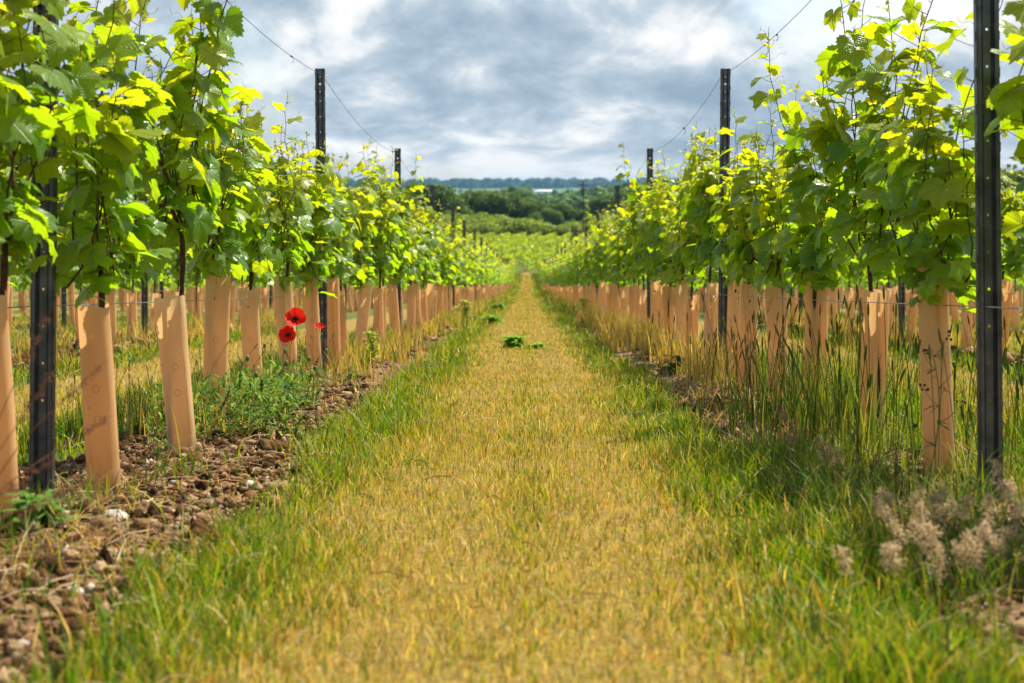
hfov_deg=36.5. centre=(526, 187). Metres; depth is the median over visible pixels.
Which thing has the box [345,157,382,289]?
grape vine
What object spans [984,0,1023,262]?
grape vine
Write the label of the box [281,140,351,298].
grape vine
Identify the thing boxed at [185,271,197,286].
grape vine
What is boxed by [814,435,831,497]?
seeding grass stalk
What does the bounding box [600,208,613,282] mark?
grape vine
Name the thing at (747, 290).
vine guard
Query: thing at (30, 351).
seeding grass stalk
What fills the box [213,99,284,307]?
grape vine
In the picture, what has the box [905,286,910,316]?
vine guard
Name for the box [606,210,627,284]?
grape vine
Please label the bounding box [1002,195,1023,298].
grape vine
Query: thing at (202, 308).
vine guard
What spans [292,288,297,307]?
vine guard
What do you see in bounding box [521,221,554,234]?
bush
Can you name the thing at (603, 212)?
willow tree
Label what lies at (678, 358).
weed
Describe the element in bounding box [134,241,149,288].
grape vine
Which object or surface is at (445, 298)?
vine guard
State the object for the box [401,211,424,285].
grape vine
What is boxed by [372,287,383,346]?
vine guard
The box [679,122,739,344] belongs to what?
grape vine
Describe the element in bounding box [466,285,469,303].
vine guard
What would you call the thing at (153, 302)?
trellis wire
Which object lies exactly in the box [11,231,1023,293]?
distant vines
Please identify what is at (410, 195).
oak tree
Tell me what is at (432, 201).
trellis post
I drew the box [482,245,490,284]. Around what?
grape vine
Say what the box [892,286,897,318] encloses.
vine guard
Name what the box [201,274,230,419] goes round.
vine guard
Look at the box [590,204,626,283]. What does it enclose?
grape vine
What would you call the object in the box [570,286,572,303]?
vine guard
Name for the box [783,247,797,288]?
grape vine
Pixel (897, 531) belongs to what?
seeding grass stalk
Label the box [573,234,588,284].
grape vine
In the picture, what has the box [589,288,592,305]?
vine guard
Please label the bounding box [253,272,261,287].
grape vine
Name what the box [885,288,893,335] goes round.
vine guard
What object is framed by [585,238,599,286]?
grape vine
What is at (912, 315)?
vine guard
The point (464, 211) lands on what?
willow tree
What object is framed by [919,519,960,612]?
seeding grass stalk
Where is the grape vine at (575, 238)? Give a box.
[571,229,582,285]
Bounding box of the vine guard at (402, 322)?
[401,290,403,337]
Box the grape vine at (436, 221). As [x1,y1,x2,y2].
[434,206,444,283]
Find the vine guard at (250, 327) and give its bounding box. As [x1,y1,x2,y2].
[239,287,262,395]
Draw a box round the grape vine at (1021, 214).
[1010,193,1023,273]
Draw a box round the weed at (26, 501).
[0,489,79,536]
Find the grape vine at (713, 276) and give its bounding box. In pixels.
[709,263,718,282]
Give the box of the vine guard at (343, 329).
[339,289,348,360]
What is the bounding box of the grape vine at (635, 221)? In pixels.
[615,142,656,290]
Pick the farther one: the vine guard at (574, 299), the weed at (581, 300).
the vine guard at (574, 299)
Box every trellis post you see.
[29,2,58,490]
[61,193,66,327]
[141,195,147,333]
[160,271,163,298]
[269,284,271,307]
[315,68,327,371]
[343,283,346,312]
[394,148,400,331]
[430,185,434,309]
[451,207,454,313]
[463,220,465,287]
[473,230,475,300]
[480,237,482,299]
[575,230,577,283]
[584,220,587,249]
[596,207,599,299]
[615,185,619,300]
[647,148,652,329]
[703,277,706,312]
[718,68,730,360]
[798,247,802,323]
[898,219,904,340]
[973,0,1003,503]
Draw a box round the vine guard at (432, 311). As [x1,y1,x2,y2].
[429,290,433,321]
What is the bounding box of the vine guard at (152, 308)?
[148,293,160,332]
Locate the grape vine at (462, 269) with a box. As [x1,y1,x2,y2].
[455,232,465,286]
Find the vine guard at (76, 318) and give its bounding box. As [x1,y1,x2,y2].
[74,293,86,338]
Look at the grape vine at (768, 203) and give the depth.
7.60 m
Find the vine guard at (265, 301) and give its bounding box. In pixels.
[262,287,269,317]
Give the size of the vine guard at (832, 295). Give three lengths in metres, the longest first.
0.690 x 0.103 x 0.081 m
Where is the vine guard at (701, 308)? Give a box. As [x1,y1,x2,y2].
[699,299,702,312]
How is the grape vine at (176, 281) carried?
on the ground at (578, 669)
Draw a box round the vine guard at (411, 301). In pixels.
[407,285,415,332]
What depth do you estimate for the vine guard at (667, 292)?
13.41 m
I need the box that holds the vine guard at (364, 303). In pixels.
[354,284,372,353]
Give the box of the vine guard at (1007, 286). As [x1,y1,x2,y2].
[1002,279,1013,351]
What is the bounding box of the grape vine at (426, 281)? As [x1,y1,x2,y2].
[420,235,436,288]
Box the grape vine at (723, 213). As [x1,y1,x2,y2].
[703,109,758,292]
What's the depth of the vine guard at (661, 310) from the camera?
14.40 m
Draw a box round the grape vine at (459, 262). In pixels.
[449,225,461,284]
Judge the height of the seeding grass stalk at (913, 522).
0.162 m
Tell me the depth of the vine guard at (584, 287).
32.89 m
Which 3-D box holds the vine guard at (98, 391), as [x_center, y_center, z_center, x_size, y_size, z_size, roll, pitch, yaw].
[-1.226,0.628,4.451,0.096,0.587,0.082,-3,0,0]
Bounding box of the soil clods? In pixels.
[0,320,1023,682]
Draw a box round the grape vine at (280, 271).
[267,248,284,280]
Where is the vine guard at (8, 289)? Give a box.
[6,276,9,306]
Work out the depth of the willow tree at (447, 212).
311.70 m
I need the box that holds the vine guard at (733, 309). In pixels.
[726,277,742,377]
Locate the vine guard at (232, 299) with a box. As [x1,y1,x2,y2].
[229,280,235,324]
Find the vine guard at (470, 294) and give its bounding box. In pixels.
[470,287,471,304]
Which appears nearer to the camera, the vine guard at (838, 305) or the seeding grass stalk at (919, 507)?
the seeding grass stalk at (919, 507)
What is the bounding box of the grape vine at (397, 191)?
[355,138,407,286]
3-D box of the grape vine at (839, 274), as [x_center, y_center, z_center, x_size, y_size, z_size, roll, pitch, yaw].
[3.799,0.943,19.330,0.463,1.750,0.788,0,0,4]
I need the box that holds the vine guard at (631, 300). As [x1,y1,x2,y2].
[629,286,633,321]
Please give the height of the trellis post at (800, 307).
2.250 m
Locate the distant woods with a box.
[344,175,823,209]
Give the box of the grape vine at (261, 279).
[259,246,275,287]
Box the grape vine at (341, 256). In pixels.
[280,130,358,280]
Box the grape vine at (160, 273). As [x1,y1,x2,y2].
[138,170,171,292]
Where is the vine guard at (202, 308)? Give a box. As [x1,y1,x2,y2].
[198,287,203,313]
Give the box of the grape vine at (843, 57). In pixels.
[795,0,967,430]
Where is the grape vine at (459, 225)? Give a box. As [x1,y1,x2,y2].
[444,207,461,289]
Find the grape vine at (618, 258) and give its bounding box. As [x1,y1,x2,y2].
[608,198,628,286]
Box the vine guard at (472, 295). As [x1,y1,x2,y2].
[472,287,473,303]
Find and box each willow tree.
[441,210,456,214]
[460,208,473,216]
[528,211,542,220]
[540,208,552,222]
[549,210,564,225]
[601,210,614,215]
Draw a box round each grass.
[0,284,1023,628]
[71,281,1023,485]
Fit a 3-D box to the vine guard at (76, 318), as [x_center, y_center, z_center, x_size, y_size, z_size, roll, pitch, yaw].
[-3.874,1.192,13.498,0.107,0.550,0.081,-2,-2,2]
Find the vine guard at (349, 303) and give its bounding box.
[347,288,352,311]
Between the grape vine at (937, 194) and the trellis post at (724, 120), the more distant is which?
the trellis post at (724, 120)
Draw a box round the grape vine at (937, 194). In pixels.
[854,0,1023,312]
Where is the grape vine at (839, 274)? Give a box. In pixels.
[817,200,842,283]
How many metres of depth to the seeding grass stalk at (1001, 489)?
3.22 m
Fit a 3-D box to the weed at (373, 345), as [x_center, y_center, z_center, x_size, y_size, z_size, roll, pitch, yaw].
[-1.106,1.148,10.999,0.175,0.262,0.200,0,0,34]
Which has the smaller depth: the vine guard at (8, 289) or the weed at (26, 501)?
the weed at (26, 501)
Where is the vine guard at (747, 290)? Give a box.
[738,283,758,387]
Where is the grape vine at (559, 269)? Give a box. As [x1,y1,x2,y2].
[555,260,561,285]
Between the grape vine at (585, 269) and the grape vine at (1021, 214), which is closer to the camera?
the grape vine at (1021, 214)
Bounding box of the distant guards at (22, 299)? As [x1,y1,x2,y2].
[18,238,1023,317]
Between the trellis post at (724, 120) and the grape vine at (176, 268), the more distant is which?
the grape vine at (176, 268)
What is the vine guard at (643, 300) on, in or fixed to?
on the ground at (578, 669)
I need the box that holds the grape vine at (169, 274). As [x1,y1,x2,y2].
[164,261,175,287]
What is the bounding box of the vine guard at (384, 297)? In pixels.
[377,285,385,338]
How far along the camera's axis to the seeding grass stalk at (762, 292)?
7.66 m
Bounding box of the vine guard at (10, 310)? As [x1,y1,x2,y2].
[8,286,12,330]
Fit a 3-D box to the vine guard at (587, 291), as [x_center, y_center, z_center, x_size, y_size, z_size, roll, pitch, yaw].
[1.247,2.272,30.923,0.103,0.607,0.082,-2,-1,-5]
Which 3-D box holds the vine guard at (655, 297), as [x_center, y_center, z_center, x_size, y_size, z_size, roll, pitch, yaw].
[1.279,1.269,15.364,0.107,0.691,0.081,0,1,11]
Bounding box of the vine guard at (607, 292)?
[606,284,608,308]
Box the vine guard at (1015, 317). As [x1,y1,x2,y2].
[1011,292,1019,330]
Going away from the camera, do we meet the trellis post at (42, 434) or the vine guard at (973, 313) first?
the trellis post at (42, 434)
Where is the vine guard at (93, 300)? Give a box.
[90,292,96,305]
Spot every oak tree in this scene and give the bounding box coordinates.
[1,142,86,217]
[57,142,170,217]
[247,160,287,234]
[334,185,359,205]
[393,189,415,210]
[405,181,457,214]
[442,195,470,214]
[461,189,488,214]
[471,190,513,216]
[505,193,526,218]
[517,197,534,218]
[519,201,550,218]
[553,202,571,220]
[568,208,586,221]
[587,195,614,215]
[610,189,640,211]
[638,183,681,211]
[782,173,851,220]
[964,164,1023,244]
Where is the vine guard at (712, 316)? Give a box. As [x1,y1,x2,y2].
[701,282,717,358]
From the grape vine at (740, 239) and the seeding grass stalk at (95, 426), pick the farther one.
the grape vine at (740, 239)
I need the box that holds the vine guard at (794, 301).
[791,289,797,322]
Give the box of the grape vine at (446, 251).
[428,211,455,286]
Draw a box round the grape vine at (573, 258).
[573,239,581,281]
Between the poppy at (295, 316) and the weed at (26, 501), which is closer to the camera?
the weed at (26, 501)
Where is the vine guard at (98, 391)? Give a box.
[77,303,120,490]
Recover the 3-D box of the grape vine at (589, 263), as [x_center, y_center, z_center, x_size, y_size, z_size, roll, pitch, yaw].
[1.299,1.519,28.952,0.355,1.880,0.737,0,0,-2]
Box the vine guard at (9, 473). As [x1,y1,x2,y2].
[0,290,19,524]
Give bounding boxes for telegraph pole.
[578,181,587,232]
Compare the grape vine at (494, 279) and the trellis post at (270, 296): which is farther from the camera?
the grape vine at (494, 279)
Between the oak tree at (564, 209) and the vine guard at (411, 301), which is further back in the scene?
the oak tree at (564, 209)
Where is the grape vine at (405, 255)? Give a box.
[387,156,423,285]
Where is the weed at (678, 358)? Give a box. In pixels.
[656,355,687,374]
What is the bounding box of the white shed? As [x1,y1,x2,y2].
[535,190,551,191]
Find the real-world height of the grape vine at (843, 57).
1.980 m
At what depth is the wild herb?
4.45 m
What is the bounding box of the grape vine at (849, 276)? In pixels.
[827,199,861,290]
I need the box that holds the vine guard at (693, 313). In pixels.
[686,295,698,352]
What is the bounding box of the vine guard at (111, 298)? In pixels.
[106,288,115,341]
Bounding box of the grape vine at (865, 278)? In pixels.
[863,272,874,284]
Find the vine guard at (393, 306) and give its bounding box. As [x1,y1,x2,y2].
[387,279,399,334]
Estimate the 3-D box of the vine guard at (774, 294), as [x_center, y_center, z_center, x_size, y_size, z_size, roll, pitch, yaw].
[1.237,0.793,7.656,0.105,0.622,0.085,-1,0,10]
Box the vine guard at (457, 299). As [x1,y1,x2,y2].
[455,286,459,310]
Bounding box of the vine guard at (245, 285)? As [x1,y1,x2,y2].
[238,281,247,321]
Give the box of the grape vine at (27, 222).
[0,0,102,294]
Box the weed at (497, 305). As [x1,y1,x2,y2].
[490,303,506,308]
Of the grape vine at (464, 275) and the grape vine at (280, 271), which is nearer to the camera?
the grape vine at (280, 271)
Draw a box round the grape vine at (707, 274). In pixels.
[705,272,714,282]
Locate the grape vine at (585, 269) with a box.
[583,231,592,286]
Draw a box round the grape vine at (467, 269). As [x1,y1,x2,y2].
[457,233,471,285]
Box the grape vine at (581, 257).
[578,237,588,285]
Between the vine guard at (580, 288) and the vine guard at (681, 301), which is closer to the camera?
the vine guard at (681, 301)
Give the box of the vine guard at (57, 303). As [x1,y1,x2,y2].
[56,289,59,327]
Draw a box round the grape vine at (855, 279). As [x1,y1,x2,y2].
[852,252,867,285]
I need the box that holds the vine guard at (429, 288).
[426,283,433,319]
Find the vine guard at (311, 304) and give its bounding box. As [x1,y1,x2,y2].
[303,276,322,378]
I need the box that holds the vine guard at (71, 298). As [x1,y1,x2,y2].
[68,282,74,325]
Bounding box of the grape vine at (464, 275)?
[455,231,469,287]
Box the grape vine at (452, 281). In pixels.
[446,226,462,298]
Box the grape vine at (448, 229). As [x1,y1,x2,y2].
[434,212,454,285]
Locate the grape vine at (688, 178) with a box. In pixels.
[672,127,731,306]
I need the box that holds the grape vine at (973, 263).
[958,173,1004,269]
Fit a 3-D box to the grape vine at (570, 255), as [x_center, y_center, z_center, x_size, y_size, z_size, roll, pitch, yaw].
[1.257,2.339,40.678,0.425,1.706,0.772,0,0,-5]
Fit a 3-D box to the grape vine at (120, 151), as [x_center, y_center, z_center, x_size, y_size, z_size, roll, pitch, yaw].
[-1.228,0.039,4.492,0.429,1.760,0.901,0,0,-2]
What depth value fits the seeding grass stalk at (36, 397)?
2.74 m
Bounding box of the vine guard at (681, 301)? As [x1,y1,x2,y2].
[676,280,687,346]
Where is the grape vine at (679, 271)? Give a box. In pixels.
[659,166,699,285]
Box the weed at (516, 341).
[500,335,526,348]
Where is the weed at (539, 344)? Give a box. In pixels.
[524,342,546,348]
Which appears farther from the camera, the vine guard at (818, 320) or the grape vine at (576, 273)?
the grape vine at (576, 273)
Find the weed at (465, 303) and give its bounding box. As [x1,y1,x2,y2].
[453,299,474,320]
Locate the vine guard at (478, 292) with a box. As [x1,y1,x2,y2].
[477,284,480,299]
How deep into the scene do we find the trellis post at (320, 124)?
10.00 m
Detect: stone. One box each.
[68,584,83,597]
[101,509,128,520]
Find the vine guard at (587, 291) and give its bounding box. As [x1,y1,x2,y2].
[586,286,590,304]
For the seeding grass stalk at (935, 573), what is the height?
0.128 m
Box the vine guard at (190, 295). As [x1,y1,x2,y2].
[188,287,193,315]
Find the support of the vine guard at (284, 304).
on the ground at (578, 669)
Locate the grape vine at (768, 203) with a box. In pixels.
[728,87,814,297]
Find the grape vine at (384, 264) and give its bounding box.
[353,141,403,288]
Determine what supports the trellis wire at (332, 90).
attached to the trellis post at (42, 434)
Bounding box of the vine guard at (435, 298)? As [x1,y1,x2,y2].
[434,290,437,317]
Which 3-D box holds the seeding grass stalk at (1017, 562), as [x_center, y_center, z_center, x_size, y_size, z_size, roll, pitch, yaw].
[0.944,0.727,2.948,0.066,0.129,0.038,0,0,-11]
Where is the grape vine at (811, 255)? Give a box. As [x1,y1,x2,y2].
[747,25,859,309]
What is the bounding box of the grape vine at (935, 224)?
[931,218,937,229]
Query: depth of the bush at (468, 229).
266.95 m
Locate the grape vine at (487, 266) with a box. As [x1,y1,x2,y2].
[483,247,490,287]
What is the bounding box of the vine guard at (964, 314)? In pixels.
[960,299,971,347]
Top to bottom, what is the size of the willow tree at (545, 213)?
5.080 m
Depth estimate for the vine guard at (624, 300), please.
19.27 m
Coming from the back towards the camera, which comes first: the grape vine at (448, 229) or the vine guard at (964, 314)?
the grape vine at (448, 229)
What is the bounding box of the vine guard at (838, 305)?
[837,283,840,313]
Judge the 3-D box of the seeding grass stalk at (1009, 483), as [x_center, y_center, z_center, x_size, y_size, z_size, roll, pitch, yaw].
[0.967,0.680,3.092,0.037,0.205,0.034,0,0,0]
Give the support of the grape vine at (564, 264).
on the ground at (578, 669)
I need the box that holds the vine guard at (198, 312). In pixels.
[193,292,201,329]
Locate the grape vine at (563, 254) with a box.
[558,243,568,279]
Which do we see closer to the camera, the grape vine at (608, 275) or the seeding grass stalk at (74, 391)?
the seeding grass stalk at (74, 391)
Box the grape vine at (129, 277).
[120,274,138,287]
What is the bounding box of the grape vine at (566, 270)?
[564,238,574,285]
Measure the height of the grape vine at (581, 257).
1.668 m
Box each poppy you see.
[278,325,295,395]
[285,307,305,393]
[314,322,324,389]
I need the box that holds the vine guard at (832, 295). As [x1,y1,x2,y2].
[829,287,836,327]
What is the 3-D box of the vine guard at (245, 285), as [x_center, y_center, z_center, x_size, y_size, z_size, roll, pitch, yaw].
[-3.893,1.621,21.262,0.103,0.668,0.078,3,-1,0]
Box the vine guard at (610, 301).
[609,284,612,312]
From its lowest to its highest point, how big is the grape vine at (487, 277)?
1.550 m
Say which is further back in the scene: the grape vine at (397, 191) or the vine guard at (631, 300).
the vine guard at (631, 300)
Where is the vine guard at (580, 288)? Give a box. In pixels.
[578,286,582,303]
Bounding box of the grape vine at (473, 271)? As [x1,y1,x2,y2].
[468,257,476,283]
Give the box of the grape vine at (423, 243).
[409,188,430,282]
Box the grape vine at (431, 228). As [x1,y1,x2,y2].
[409,193,439,288]
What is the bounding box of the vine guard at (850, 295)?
[845,290,854,330]
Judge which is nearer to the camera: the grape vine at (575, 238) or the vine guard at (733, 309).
the vine guard at (733, 309)
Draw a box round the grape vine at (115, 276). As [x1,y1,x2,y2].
[97,216,131,283]
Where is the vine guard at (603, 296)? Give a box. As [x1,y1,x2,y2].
[600,280,606,311]
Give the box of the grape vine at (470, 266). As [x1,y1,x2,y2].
[458,231,472,284]
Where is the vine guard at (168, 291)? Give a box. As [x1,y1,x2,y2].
[166,287,170,296]
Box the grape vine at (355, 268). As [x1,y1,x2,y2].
[326,153,367,289]
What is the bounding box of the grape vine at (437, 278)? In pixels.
[421,219,443,284]
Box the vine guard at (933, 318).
[917,263,954,477]
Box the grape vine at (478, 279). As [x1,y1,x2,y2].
[477,254,483,286]
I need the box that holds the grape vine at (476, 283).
[471,241,480,285]
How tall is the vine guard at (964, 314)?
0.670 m
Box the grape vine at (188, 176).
[110,0,244,295]
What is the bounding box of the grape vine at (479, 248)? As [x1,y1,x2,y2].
[471,240,480,286]
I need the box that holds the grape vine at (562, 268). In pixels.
[559,252,563,283]
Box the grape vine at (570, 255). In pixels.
[568,244,574,283]
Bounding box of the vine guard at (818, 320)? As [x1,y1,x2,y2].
[804,283,828,395]
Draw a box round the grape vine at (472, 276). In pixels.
[467,252,477,289]
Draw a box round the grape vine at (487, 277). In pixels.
[484,261,491,283]
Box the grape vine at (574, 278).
[568,241,577,280]
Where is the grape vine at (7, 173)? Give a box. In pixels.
[0,161,31,287]
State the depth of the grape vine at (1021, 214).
11.81 m
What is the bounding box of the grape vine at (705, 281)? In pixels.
[700,268,711,284]
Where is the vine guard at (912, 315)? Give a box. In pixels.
[906,293,917,340]
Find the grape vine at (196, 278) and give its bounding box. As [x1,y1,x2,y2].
[182,219,209,307]
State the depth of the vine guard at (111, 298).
14.47 m
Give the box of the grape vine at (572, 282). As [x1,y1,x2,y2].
[568,260,576,285]
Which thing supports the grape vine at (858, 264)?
on the ground at (578, 669)
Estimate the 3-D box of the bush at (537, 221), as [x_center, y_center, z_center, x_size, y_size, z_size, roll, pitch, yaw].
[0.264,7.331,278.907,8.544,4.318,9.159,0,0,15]
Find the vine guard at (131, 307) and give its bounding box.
[127,292,136,337]
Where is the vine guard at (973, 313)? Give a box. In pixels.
[972,300,975,325]
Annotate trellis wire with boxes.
[8,291,389,307]
[9,289,273,293]
[227,1,480,239]
[563,0,810,248]
[585,288,1023,309]
[675,86,1023,226]
[764,289,1023,293]
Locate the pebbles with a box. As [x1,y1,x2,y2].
[17,361,1003,646]
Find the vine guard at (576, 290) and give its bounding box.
[574,284,578,302]
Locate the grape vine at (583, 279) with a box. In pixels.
[577,236,588,286]
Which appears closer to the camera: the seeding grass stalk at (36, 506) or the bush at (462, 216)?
the seeding grass stalk at (36, 506)
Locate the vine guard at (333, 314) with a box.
[327,277,340,369]
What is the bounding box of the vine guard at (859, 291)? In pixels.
[856,286,861,313]
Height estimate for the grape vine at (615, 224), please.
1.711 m
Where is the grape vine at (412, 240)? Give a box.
[388,183,421,286]
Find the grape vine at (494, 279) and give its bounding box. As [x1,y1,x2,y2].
[492,258,497,282]
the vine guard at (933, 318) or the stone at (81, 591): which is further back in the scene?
the vine guard at (933, 318)
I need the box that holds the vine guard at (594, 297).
[594,287,595,308]
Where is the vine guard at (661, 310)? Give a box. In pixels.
[657,283,668,345]
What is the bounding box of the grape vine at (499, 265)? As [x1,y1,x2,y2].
[493,257,500,289]
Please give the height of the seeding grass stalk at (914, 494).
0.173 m
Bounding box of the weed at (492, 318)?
[482,314,506,323]
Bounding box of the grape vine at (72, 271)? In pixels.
[57,166,104,291]
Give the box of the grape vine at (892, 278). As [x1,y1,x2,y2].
[884,271,897,286]
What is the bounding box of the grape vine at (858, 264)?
[851,196,887,284]
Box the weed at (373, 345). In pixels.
[360,330,380,363]
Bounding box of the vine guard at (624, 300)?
[620,286,628,323]
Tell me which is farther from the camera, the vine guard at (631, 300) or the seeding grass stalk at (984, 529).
the vine guard at (631, 300)
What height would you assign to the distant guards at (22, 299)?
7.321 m
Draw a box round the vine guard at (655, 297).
[650,281,660,333]
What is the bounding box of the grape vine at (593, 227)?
[584,203,604,282]
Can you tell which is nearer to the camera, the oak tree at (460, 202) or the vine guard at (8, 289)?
the vine guard at (8, 289)
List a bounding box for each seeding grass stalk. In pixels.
[0,307,51,416]
[0,360,106,474]
[0,366,57,449]
[0,454,60,496]
[0,471,108,519]
[0,486,72,528]
[0,527,99,565]
[1,415,112,490]
[687,291,694,383]
[694,301,711,384]
[709,289,713,359]
[722,294,728,378]
[747,289,764,377]
[747,298,771,393]
[774,403,792,473]
[780,408,793,455]
[787,420,797,491]
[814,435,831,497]
[822,445,830,484]
[824,445,838,502]
[827,545,866,616]
[832,444,843,494]
[872,495,894,539]
[875,500,895,543]
[875,541,924,624]
[876,487,907,552]
[880,535,906,589]
[885,515,922,593]
[898,484,925,544]
[900,533,942,588]
[902,511,925,556]
[907,514,954,592]
[911,496,928,590]
[913,496,959,582]
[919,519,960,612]
[922,482,952,561]
[924,488,942,548]
[927,529,975,621]
[928,544,950,607]
[929,494,976,576]
[961,530,1001,634]
[973,477,1009,553]
[973,519,1007,598]
[974,516,995,606]
[977,493,998,572]
[987,456,1018,548]
[987,520,1020,566]
[990,534,1009,579]
[1002,477,1021,576]
[1004,496,1023,571]
[1009,552,1023,582]
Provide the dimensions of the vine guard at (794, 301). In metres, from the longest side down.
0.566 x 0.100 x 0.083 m
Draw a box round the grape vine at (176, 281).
[170,262,187,288]
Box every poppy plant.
[141,381,204,455]
[146,372,224,434]
[194,355,320,440]
[229,343,340,415]
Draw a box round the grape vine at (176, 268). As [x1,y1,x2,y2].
[167,210,192,291]
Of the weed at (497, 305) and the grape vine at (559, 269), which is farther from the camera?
the grape vine at (559, 269)
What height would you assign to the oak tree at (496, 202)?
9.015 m
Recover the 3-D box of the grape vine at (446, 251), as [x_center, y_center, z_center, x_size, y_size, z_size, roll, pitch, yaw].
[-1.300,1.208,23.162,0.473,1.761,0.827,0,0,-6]
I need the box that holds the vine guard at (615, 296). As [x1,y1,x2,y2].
[611,284,619,313]
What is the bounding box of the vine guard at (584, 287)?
[583,286,585,303]
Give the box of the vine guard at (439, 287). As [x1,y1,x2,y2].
[436,282,442,316]
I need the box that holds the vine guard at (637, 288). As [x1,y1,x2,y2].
[634,285,642,321]
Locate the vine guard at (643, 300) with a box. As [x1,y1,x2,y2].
[639,289,646,330]
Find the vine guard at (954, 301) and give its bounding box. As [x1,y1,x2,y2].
[951,293,957,323]
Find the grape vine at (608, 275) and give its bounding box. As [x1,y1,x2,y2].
[604,213,622,282]
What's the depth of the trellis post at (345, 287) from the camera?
33.33 m
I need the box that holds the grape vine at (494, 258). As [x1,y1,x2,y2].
[489,248,497,277]
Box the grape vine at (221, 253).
[181,42,276,299]
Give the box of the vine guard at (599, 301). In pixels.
[598,285,600,307]
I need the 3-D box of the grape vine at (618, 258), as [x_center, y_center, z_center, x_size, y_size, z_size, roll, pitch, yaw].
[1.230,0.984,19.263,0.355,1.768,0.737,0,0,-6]
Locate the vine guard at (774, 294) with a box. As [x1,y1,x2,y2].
[765,285,787,397]
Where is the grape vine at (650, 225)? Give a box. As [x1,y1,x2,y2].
[632,147,685,279]
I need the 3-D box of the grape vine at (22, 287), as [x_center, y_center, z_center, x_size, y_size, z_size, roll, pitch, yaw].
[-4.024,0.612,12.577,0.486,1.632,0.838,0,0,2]
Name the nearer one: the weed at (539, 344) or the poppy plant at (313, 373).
the poppy plant at (313, 373)
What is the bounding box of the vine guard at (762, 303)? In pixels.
[758,286,765,319]
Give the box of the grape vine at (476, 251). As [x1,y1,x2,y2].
[470,241,482,284]
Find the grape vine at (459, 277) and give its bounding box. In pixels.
[455,233,466,291]
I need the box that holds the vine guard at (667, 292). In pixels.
[662,286,675,346]
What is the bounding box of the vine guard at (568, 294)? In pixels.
[566,286,569,300]
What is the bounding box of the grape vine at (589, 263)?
[586,222,595,286]
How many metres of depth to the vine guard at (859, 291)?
30.00 m
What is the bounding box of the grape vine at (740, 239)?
[718,118,780,302]
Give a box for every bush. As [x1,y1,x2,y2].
[434,214,472,222]
[434,217,458,223]
[441,220,478,233]
[465,212,491,218]
[466,215,499,235]
[468,221,500,236]
[490,214,510,219]
[492,217,534,235]
[518,217,549,234]
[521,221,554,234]
[552,222,590,236]
[580,215,613,232]
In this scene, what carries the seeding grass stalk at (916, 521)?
on the ground at (578, 669)
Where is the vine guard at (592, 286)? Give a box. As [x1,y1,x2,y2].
[590,283,594,306]
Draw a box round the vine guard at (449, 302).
[447,287,451,315]
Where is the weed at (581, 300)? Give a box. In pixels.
[571,298,590,317]
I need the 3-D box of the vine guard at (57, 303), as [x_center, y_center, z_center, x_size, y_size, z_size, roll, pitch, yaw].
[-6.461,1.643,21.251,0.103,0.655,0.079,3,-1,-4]
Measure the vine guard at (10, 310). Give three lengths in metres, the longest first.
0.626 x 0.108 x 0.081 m
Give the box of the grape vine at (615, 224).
[608,203,630,284]
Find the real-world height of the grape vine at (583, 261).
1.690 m
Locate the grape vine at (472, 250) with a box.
[457,219,474,275]
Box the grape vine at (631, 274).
[617,178,646,293]
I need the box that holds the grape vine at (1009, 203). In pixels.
[974,166,1023,349]
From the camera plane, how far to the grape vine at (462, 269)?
30.16 m
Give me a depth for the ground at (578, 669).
3.30 m
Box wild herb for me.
[908,330,965,479]
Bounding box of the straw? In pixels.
[0,355,1023,682]
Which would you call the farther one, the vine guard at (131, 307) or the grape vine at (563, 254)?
the grape vine at (563, 254)
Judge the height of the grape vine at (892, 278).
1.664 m
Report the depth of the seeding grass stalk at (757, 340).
7.17 m
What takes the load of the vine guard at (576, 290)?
on the ground at (578, 669)
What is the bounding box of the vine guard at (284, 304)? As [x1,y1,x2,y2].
[274,275,298,386]
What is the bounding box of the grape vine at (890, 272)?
[866,215,895,296]
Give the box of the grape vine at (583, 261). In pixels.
[581,231,591,285]
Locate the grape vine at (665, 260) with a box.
[650,163,686,315]
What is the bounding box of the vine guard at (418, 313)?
[411,280,420,330]
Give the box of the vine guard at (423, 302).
[420,289,427,323]
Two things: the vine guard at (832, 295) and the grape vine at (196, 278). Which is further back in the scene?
the vine guard at (832, 295)
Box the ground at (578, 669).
[0,187,1023,682]
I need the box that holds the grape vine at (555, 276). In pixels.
[553,265,559,283]
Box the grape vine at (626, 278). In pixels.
[619,225,641,284]
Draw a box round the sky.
[0,0,1023,180]
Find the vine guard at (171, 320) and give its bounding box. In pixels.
[154,295,195,458]
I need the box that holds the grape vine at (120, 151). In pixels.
[9,0,176,310]
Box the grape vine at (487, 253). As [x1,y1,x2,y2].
[478,240,491,282]
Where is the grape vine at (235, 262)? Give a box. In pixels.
[231,252,241,286]
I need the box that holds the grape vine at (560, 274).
[557,252,563,285]
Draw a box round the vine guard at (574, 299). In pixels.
[573,284,575,305]
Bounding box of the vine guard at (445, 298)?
[443,286,446,312]
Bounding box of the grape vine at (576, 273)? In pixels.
[572,225,593,278]
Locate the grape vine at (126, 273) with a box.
[120,194,152,292]
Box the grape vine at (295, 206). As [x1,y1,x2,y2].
[265,93,316,291]
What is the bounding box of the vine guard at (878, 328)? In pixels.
[860,289,889,442]
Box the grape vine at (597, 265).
[589,204,613,287]
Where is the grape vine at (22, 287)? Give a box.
[3,166,66,292]
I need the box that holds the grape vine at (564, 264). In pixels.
[561,246,569,283]
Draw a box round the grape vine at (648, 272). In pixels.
[635,148,675,292]

